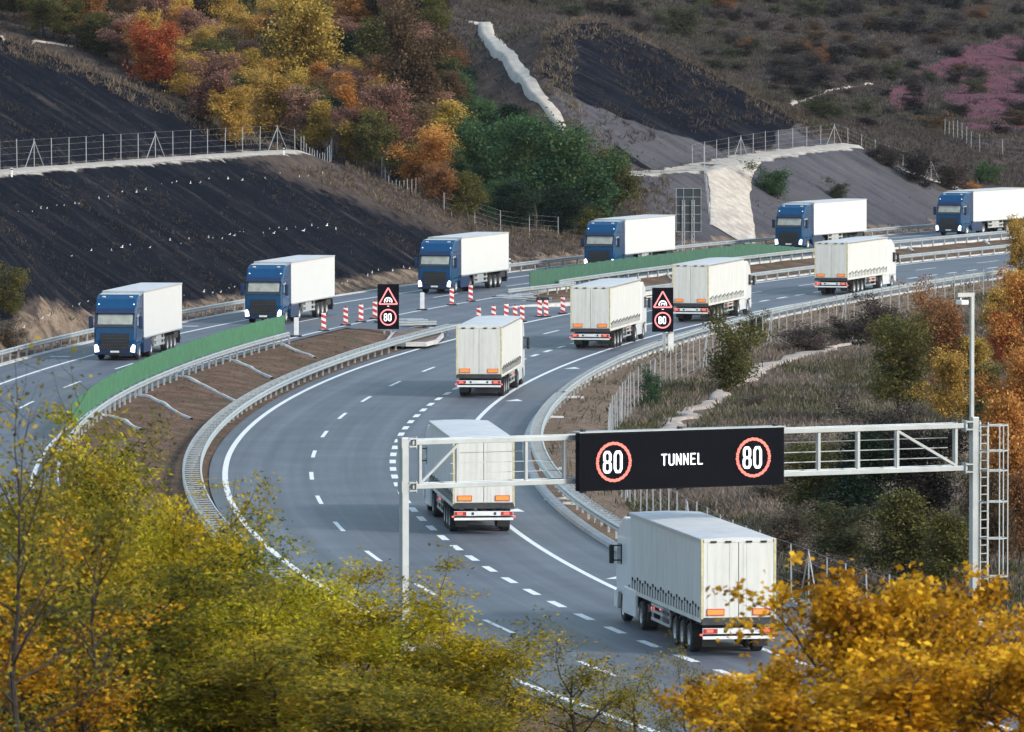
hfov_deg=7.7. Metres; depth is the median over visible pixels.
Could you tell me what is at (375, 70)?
autumn tree
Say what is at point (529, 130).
autumn tree
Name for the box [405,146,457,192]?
autumn tree
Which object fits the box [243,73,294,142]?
autumn tree
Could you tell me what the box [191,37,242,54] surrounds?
autumn tree
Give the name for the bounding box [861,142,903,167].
shrub
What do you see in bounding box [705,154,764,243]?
gravel ramp
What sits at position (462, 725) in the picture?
acacia bush
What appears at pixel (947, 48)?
shrub
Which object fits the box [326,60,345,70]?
autumn tree
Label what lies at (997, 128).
shrub
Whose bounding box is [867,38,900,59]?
shrub
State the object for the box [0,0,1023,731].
ground
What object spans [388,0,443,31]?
autumn tree
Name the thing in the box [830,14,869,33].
shrub
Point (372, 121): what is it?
autumn tree
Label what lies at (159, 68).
autumn tree
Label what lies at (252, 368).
drain channel
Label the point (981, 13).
shrub
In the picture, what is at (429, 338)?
median earth
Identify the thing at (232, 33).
autumn tree
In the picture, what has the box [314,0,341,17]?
autumn tree
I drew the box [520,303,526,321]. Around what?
beacon board
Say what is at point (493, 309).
beacon board
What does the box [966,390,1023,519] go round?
autumn tree
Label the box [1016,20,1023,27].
shrub
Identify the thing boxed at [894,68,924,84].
shrub
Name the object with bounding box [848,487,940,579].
shrub
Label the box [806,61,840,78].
shrub
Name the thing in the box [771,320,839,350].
shrub
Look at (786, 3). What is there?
shrub
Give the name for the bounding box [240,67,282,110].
autumn tree
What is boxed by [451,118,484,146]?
autumn tree
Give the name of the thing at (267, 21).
autumn tree
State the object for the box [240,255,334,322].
box truck
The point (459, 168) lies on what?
autumn tree
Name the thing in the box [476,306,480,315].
beacon board
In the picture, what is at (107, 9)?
autumn tree
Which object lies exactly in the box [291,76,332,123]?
autumn tree
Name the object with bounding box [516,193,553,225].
autumn tree
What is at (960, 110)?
shrub
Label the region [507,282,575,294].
guardrail
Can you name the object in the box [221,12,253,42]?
autumn tree
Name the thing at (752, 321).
shrub
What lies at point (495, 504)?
curtain truck
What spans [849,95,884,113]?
shrub
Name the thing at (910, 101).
shrub
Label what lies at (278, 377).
median grass
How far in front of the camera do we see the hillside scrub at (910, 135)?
951.63 m
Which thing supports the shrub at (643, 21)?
on the ground at (878, 186)
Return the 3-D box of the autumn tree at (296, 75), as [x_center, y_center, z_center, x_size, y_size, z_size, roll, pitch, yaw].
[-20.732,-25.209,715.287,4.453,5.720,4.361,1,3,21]
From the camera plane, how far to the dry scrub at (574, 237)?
617.63 m
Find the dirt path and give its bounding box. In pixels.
[659,338,865,428]
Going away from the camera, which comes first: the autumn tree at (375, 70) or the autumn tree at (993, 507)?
the autumn tree at (993, 507)
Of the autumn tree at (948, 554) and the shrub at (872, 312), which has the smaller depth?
the autumn tree at (948, 554)
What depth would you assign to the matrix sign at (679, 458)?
263.92 m
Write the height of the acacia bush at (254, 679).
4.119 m
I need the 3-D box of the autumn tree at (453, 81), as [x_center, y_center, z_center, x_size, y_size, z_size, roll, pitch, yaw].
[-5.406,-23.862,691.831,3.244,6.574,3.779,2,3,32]
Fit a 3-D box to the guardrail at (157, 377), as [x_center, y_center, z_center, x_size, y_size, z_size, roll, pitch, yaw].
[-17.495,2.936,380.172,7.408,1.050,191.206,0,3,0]
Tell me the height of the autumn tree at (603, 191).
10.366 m
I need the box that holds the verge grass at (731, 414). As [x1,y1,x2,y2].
[549,282,1023,654]
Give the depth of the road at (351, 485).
334.09 m
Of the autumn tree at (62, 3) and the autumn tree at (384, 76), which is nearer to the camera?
the autumn tree at (384, 76)
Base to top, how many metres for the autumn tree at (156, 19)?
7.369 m
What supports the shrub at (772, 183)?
on the ground at (878, 186)
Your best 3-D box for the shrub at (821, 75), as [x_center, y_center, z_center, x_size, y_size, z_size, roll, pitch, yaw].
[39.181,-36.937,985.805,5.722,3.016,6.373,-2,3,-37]
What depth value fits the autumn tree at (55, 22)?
751.20 m
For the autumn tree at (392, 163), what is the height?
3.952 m
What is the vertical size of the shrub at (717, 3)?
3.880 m
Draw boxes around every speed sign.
[377,284,398,333]
[652,288,672,352]
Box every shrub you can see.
[0,260,31,316]
[0,313,32,353]
[444,0,456,10]
[528,0,543,4]
[541,0,555,7]
[548,0,586,16]
[570,200,612,236]
[579,0,609,11]
[600,0,642,16]
[626,15,661,35]
[634,362,665,405]
[636,0,652,7]
[651,6,672,25]
[659,0,715,35]
[696,47,715,56]
[698,2,731,18]
[698,26,719,35]
[698,54,738,69]
[700,305,777,391]
[707,44,746,57]
[707,421,728,426]
[708,0,741,8]
[717,26,747,44]
[718,8,744,21]
[723,39,755,56]
[729,60,750,71]
[732,392,781,406]
[733,36,754,51]
[734,308,774,333]
[737,158,795,196]
[739,9,761,17]
[741,37,764,48]
[745,479,797,500]
[750,15,785,30]
[756,498,826,553]
[759,91,788,104]
[760,0,780,4]
[763,62,812,86]
[764,50,819,70]
[765,52,803,70]
[765,80,785,90]
[766,35,803,54]
[767,3,783,12]
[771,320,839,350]
[776,20,800,32]
[778,0,828,16]
[780,0,793,5]
[780,541,855,589]
[783,10,809,18]
[783,81,821,98]
[784,419,851,466]
[786,24,836,42]
[786,35,830,55]
[797,94,839,120]
[800,48,826,70]
[801,108,812,117]
[802,68,839,88]
[803,40,863,64]
[803,41,829,61]
[804,91,837,104]
[805,18,821,30]
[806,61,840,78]
[818,0,853,18]
[819,314,875,340]
[821,175,850,198]
[824,103,846,118]
[825,348,870,384]
[827,391,927,457]
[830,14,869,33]
[834,0,869,13]
[836,30,860,42]
[838,56,884,79]
[839,72,856,82]
[840,37,888,57]
[840,87,857,93]
[845,290,908,344]
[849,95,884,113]
[851,113,882,126]
[852,13,884,29]
[857,13,913,32]
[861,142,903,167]
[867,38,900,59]
[871,0,913,6]
[873,88,892,96]
[875,60,906,79]
[880,3,904,17]
[884,104,900,113]
[887,44,904,52]
[892,142,945,188]
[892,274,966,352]
[893,14,927,33]
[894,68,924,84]
[896,91,927,111]
[902,2,932,19]
[902,79,926,95]
[904,57,924,69]
[908,102,950,122]
[910,110,963,129]
[914,0,940,4]
[915,29,958,45]
[917,26,941,34]
[919,68,937,81]
[928,14,967,36]
[931,151,978,189]
[933,0,965,10]
[935,67,966,84]
[936,43,966,57]
[937,7,971,21]
[941,98,985,117]
[948,61,972,72]
[957,74,994,93]
[959,23,980,35]
[960,63,992,83]
[962,180,982,189]
[964,4,993,18]
[967,0,994,5]
[971,159,1007,183]
[976,20,1008,38]
[986,122,1013,133]
[993,18,1022,33]
[995,97,1023,113]
[996,106,1023,125]
[1002,40,1023,60]
[1007,1,1023,15]
[1007,76,1023,92]
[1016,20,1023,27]
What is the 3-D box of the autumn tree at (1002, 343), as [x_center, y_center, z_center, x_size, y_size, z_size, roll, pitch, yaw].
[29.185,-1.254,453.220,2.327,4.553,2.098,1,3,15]
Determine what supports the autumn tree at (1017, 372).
on the ground at (878, 186)
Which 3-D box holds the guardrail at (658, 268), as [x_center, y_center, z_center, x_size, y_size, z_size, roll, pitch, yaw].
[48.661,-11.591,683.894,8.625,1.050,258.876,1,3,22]
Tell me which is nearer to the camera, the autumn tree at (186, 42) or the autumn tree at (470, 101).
the autumn tree at (470, 101)
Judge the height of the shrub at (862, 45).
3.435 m
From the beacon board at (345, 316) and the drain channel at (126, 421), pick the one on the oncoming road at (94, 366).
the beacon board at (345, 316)
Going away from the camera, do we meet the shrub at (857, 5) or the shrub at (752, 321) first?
the shrub at (752, 321)
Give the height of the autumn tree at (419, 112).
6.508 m
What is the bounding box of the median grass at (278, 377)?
[84,246,948,491]
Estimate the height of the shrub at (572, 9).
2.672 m
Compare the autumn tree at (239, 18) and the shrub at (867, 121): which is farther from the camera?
the shrub at (867, 121)
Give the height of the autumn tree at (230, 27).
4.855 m
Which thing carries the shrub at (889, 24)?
on the ground at (878, 186)
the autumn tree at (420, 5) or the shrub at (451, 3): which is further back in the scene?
the shrub at (451, 3)
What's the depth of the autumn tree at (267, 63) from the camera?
729.62 m
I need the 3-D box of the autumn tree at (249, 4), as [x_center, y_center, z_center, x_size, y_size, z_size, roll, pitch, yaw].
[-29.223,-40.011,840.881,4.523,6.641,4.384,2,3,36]
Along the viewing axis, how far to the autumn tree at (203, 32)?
742.27 m
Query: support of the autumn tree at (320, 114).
on the ground at (878, 186)
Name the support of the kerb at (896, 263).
on the ground at (878, 186)
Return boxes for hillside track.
[0,35,73,46]
[791,82,872,105]
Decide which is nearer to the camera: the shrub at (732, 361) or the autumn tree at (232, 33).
the shrub at (732, 361)
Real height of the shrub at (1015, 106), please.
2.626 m
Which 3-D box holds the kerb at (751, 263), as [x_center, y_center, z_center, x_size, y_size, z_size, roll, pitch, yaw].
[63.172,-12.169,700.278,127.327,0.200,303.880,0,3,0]
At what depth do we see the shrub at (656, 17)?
1074.17 m
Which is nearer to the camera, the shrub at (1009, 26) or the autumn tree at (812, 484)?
the autumn tree at (812, 484)
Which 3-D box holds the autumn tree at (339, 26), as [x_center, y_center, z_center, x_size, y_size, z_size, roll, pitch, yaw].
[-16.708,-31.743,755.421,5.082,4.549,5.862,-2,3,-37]
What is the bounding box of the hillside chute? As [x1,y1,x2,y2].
[468,21,565,136]
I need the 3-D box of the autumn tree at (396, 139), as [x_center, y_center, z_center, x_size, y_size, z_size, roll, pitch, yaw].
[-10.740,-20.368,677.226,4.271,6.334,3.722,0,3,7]
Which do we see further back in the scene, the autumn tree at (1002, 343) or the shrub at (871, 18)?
the shrub at (871, 18)
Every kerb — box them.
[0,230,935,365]
[386,326,443,345]
[509,287,671,307]
[522,237,1016,294]
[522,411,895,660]
[557,277,1001,396]
[646,251,1008,297]
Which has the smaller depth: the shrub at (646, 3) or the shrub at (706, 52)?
the shrub at (706, 52)
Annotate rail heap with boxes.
[374,318,436,326]
[490,293,551,300]
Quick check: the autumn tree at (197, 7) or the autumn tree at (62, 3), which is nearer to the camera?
the autumn tree at (62, 3)
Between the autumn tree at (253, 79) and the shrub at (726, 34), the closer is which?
the autumn tree at (253, 79)
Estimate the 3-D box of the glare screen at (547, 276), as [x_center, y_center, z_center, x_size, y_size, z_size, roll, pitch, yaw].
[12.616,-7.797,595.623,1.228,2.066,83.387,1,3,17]
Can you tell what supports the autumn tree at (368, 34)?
on the ground at (878, 186)
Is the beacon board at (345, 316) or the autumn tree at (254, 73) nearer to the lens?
the beacon board at (345, 316)
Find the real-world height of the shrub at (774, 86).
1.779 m
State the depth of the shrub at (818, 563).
287.93 m
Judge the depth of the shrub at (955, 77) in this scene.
1038.90 m
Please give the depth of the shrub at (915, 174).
723.77 m
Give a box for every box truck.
[89,283,182,358]
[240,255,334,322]
[414,232,508,292]
[581,214,675,262]
[772,198,866,247]
[933,187,1023,234]
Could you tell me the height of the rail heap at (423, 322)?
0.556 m
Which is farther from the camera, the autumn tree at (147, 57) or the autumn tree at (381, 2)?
the autumn tree at (381, 2)
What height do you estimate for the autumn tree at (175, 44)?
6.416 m
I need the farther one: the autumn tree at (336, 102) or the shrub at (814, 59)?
the shrub at (814, 59)
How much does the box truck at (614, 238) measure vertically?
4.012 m
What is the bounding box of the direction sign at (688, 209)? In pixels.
[676,188,700,250]
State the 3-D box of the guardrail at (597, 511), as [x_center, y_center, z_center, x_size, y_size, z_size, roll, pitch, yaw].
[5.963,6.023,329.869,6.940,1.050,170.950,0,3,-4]
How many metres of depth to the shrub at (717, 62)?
984.99 m
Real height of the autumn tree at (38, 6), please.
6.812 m
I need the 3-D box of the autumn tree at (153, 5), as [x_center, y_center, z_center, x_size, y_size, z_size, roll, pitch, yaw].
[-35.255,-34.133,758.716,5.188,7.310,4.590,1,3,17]
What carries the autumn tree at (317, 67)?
on the ground at (878, 186)
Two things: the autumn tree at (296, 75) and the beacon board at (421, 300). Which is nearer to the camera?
the beacon board at (421, 300)
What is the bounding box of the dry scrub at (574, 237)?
[0,14,824,255]
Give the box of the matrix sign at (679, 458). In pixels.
[571,423,784,492]
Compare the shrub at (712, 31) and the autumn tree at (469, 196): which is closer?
the autumn tree at (469, 196)
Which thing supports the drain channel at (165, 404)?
on the ground at (878, 186)
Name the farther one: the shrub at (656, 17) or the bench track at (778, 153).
the shrub at (656, 17)
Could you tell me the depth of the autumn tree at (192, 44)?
743.72 m
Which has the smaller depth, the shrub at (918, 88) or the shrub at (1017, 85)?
the shrub at (918, 88)
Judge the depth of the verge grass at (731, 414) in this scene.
411.74 m
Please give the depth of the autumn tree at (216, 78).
605.45 m
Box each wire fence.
[2,125,356,167]
[381,167,558,235]
[608,267,1002,602]
[692,123,938,176]
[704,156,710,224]
[945,119,1019,156]
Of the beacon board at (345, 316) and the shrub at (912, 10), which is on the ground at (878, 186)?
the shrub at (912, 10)
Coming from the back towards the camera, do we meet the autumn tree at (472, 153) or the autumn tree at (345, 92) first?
the autumn tree at (345, 92)
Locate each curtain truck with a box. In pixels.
[422,419,514,530]
[455,315,529,395]
[570,278,650,347]
[609,511,775,650]
[672,257,754,320]
[814,236,898,293]
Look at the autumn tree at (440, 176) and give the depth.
612.81 m
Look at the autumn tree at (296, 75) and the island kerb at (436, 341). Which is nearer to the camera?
the island kerb at (436, 341)
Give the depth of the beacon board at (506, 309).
523.61 m
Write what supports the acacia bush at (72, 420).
on the ground at (878, 186)
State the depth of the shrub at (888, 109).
942.86 m
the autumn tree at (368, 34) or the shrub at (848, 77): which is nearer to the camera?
the autumn tree at (368, 34)
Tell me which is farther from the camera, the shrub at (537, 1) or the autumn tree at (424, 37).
the shrub at (537, 1)
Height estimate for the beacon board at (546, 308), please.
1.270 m
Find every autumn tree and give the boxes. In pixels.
[0,0,25,20]
[14,0,63,36]
[17,2,43,24]
[41,0,91,41]
[46,0,73,22]
[58,0,111,36]
[62,12,110,49]
[77,11,130,57]
[95,15,135,63]
[97,1,117,15]
[103,0,125,10]
[106,11,137,47]
[109,0,142,15]
[114,12,186,93]
[120,5,164,67]
[131,43,153,86]
[132,0,175,24]
[150,36,194,52]
[154,5,199,34]
[157,26,199,40]
[160,46,208,101]
[162,38,190,94]
[163,0,193,23]
[172,5,212,38]
[178,38,197,52]
[180,49,249,124]
[183,19,223,45]
[189,0,228,25]
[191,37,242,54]
[194,34,235,83]
[196,16,221,29]
[203,0,249,24]
[204,84,260,147]
[208,19,244,35]
[215,24,245,51]
[217,48,246,77]
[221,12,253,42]
[226,70,259,116]
[231,37,266,61]
[236,0,265,14]
[237,10,280,42]
[239,47,268,77]
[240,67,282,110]
[243,63,265,112]
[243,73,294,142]
[244,22,283,48]
[248,0,273,22]
[248,85,293,138]
[249,0,350,79]
[253,12,289,54]
[256,53,287,83]
[261,51,290,77]
[263,6,284,17]
[273,83,324,147]
[282,61,310,82]
[283,66,310,112]
[288,78,316,125]
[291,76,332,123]
[292,99,339,153]
[303,60,330,85]
[305,72,338,99]
[309,62,367,90]
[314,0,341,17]
[321,26,361,61]
[324,15,355,36]
[324,95,345,144]
[326,0,365,28]
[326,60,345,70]
[328,71,378,118]
[329,23,348,48]
[329,52,369,70]
[329,70,356,93]
[329,104,362,160]
[330,0,376,24]
[331,82,369,130]
[333,105,381,164]
[337,21,362,59]
[338,55,368,74]
[339,16,392,71]
[350,73,380,84]
[353,105,402,168]
[354,79,422,169]
[358,52,389,76]
[361,0,387,23]
[361,55,393,82]
[363,71,389,111]
[368,0,459,118]
[377,0,409,16]
[378,143,419,183]
[379,107,415,156]
[381,69,417,95]
[382,123,459,197]
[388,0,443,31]
[399,100,441,146]
[403,29,446,60]
[404,21,433,47]
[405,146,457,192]
[413,161,460,207]
[415,0,456,34]
[416,122,465,164]
[422,86,468,113]
[426,29,470,60]
[428,98,479,141]
[429,45,471,67]
[429,53,466,77]
[434,67,472,110]
[436,70,487,109]
[443,103,518,216]
[443,158,466,208]
[443,170,492,222]
[444,62,480,95]
[447,144,473,172]
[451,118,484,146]
[454,97,482,119]
[469,96,500,128]
[472,107,606,230]
[480,175,529,222]
[489,103,531,128]
[489,176,547,228]
[505,143,536,164]
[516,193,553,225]
[533,183,593,234]
[543,119,638,231]
[583,189,623,214]
[590,145,645,216]
[774,434,843,518]
[792,500,882,577]
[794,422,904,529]
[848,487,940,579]
[855,303,938,418]
[860,410,968,519]
[902,342,981,421]
[913,511,984,592]
[915,306,980,388]
[952,464,1022,574]
[953,330,994,382]
[959,337,1023,452]
[960,356,1007,436]
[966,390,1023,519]
[976,280,1020,347]
[981,264,1023,356]
[986,306,1022,372]
[991,459,1023,567]
[992,266,1023,328]
[1001,214,1023,272]
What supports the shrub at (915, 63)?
on the ground at (878, 186)
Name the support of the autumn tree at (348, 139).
on the ground at (878, 186)
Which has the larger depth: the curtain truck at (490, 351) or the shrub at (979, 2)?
the shrub at (979, 2)
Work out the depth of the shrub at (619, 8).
1073.56 m
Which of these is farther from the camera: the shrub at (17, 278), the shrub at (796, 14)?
the shrub at (796, 14)
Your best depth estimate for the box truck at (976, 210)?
694.93 m
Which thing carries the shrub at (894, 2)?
on the ground at (878, 186)
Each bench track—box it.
[0,149,312,174]
[702,143,961,189]
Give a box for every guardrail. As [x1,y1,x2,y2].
[0,299,244,362]
[54,331,289,529]
[182,324,459,649]
[506,224,935,272]
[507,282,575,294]
[530,392,973,664]
[557,268,1016,402]
[558,229,1023,289]
[645,244,1010,295]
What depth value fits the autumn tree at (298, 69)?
731.67 m
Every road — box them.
[0,228,1022,570]
[209,253,1022,731]
[349,298,569,338]
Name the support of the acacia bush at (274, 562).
on the ground at (878, 186)
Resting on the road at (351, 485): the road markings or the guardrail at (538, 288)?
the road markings
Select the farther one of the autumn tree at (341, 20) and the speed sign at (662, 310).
the autumn tree at (341, 20)
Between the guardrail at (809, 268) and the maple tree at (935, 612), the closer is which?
the maple tree at (935, 612)
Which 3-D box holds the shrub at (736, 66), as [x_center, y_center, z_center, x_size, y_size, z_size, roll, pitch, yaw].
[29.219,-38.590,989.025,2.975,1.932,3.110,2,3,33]
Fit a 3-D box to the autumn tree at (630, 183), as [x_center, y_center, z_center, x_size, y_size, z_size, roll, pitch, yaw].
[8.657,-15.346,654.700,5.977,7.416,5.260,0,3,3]
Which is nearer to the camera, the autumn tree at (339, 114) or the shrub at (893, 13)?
the autumn tree at (339, 114)
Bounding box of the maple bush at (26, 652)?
[0,514,195,731]
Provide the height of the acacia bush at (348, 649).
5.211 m
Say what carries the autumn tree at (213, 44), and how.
on the ground at (878, 186)
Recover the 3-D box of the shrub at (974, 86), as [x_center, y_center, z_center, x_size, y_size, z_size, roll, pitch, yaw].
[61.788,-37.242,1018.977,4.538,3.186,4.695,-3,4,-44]
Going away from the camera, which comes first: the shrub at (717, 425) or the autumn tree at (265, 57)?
the shrub at (717, 425)
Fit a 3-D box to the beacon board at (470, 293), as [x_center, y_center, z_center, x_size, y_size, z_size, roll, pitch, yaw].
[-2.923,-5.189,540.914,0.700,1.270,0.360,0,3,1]
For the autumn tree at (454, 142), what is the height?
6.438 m
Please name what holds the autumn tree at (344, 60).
on the ground at (878, 186)
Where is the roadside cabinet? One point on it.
(671, 339)
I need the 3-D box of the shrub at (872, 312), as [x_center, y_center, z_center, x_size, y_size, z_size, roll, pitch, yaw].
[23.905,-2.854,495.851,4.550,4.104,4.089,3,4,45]
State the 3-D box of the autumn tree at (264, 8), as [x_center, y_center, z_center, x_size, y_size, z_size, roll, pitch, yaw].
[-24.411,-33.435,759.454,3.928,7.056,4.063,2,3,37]
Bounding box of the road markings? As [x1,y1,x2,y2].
[0,227,1022,731]
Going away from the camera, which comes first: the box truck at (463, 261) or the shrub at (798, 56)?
the box truck at (463, 261)
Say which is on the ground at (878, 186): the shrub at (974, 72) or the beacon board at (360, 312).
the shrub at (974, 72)
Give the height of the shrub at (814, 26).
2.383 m
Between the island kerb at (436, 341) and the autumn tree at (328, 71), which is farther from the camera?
the autumn tree at (328, 71)
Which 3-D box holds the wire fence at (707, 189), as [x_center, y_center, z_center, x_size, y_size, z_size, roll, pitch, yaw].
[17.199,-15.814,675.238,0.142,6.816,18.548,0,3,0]
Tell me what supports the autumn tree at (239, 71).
on the ground at (878, 186)
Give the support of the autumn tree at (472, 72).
on the ground at (878, 186)
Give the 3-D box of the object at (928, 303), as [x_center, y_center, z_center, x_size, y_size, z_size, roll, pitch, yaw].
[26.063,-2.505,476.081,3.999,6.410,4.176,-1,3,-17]
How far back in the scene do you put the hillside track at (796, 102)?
978.59 m
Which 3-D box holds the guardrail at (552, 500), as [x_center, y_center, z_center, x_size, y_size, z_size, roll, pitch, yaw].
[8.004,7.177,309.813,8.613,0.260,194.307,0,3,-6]
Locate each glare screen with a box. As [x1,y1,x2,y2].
[71,315,284,422]
[529,243,811,291]
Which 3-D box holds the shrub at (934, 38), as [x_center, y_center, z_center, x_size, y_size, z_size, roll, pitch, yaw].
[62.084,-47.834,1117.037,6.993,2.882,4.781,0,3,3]
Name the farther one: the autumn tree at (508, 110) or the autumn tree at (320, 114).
the autumn tree at (508, 110)
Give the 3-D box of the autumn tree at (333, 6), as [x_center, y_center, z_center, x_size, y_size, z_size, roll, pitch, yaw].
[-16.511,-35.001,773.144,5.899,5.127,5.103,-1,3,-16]
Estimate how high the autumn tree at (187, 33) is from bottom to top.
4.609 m
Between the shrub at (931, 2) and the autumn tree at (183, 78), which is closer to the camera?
the autumn tree at (183, 78)
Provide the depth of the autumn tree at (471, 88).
695.67 m
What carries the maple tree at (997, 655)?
on the ground at (878, 186)
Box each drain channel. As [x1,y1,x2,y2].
[102,413,141,429]
[133,394,192,418]
[172,375,234,400]
[224,358,272,378]
[275,342,315,357]
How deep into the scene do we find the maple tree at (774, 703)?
90.84 m
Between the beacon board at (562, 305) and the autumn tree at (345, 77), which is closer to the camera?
the beacon board at (562, 305)
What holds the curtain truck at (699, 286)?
on the road at (351, 485)
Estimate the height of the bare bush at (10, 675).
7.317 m
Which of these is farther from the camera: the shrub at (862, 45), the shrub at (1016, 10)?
the shrub at (1016, 10)
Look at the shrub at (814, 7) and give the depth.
1136.93 m
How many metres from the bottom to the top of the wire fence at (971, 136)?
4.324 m
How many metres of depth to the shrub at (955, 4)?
1223.75 m
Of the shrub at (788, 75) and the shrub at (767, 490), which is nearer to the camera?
the shrub at (767, 490)
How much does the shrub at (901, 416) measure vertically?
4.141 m
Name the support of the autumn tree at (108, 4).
on the ground at (878, 186)
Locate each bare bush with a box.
[0,331,160,731]
[0,454,199,731]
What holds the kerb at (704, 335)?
on the ground at (878, 186)
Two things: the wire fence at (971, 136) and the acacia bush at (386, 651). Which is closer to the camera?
the acacia bush at (386, 651)
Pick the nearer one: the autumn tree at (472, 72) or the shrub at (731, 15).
the autumn tree at (472, 72)
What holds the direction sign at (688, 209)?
on the ground at (878, 186)
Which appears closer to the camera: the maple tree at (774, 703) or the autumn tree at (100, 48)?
the maple tree at (774, 703)
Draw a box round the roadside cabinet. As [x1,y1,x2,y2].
[668,332,673,352]
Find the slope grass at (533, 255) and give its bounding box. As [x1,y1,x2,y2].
[23,33,934,346]
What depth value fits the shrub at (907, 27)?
1128.91 m
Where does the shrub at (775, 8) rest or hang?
on the ground at (878, 186)
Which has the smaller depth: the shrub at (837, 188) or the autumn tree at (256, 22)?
the shrub at (837, 188)
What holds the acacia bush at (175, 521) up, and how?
on the ground at (878, 186)
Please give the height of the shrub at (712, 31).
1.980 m
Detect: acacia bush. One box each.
[0,406,178,725]
[0,441,175,731]
[0,499,346,731]
[5,376,278,654]
[45,468,282,731]
[66,597,481,731]
[70,507,356,722]
[103,514,385,731]
[201,547,424,731]
[245,557,491,731]
[248,646,544,731]
[327,540,608,731]
[467,605,618,731]
[484,614,665,731]
[578,643,686,731]
[633,630,713,731]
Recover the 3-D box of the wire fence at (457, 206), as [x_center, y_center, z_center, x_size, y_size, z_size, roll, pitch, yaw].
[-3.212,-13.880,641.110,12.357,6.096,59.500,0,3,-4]
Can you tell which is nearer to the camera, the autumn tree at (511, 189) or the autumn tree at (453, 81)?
the autumn tree at (511, 189)
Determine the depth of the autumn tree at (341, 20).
758.94 m
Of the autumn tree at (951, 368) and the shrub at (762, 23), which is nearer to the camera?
the autumn tree at (951, 368)
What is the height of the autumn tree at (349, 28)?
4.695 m
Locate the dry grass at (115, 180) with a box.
[0,46,560,320]
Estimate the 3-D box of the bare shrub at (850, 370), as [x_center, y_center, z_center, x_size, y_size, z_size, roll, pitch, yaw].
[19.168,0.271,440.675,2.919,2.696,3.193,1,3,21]
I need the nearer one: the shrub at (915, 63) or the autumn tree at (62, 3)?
the autumn tree at (62, 3)
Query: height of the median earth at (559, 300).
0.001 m
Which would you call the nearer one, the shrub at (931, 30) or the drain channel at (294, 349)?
the drain channel at (294, 349)
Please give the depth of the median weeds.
416.20 m
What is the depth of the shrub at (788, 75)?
982.09 m
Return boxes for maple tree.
[650,663,836,731]
[657,673,951,731]
[698,626,831,731]
[705,551,1023,730]
[739,631,1023,731]
[807,561,1023,731]
[889,637,1023,731]
[900,602,1023,731]
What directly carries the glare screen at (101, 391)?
on the guardrail at (157, 377)
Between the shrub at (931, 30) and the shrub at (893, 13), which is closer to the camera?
the shrub at (931, 30)
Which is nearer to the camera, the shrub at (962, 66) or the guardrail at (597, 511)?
the guardrail at (597, 511)
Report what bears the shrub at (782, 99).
on the ground at (878, 186)
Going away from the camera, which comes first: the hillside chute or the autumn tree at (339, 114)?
the autumn tree at (339, 114)
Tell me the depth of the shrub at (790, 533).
306.44 m
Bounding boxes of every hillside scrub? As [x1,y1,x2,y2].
[0,0,1023,224]
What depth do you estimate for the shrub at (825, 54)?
1045.35 m
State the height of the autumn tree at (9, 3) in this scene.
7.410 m
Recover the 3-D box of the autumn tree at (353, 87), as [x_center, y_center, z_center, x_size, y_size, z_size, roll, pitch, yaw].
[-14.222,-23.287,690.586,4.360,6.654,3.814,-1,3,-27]
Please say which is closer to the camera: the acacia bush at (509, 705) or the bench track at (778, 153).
the acacia bush at (509, 705)
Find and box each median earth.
[391,327,440,341]
[529,282,671,303]
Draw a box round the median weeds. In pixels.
[60,242,1005,502]
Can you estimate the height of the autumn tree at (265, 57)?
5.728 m
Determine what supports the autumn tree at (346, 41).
on the ground at (878, 186)
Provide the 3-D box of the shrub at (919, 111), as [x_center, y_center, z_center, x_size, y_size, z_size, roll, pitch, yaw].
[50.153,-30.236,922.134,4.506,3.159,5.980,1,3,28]
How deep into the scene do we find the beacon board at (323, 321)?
493.08 m
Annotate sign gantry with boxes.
[397,293,1008,650]
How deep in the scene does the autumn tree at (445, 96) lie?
689.95 m
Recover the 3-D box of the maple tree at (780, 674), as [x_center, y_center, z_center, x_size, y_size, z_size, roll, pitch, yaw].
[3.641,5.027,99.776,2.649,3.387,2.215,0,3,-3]
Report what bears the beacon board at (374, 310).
on the oncoming road at (94, 366)
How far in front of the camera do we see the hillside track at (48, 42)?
748.96 m
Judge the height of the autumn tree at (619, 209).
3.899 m
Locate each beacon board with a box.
[290,317,301,336]
[318,311,328,330]
[340,306,350,325]
[355,303,365,321]
[369,300,376,318]
[417,292,427,309]
[447,287,456,304]
[466,284,475,301]
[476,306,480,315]
[491,304,495,315]
[504,302,508,315]
[513,304,516,315]
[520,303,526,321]
[535,299,543,316]
[541,299,550,316]
[558,296,567,313]
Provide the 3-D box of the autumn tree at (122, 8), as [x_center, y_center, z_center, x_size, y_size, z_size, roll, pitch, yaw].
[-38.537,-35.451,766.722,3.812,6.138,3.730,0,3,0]
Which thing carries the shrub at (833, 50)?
on the ground at (878, 186)
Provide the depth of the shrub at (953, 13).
1162.68 m
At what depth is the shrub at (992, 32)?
1133.07 m

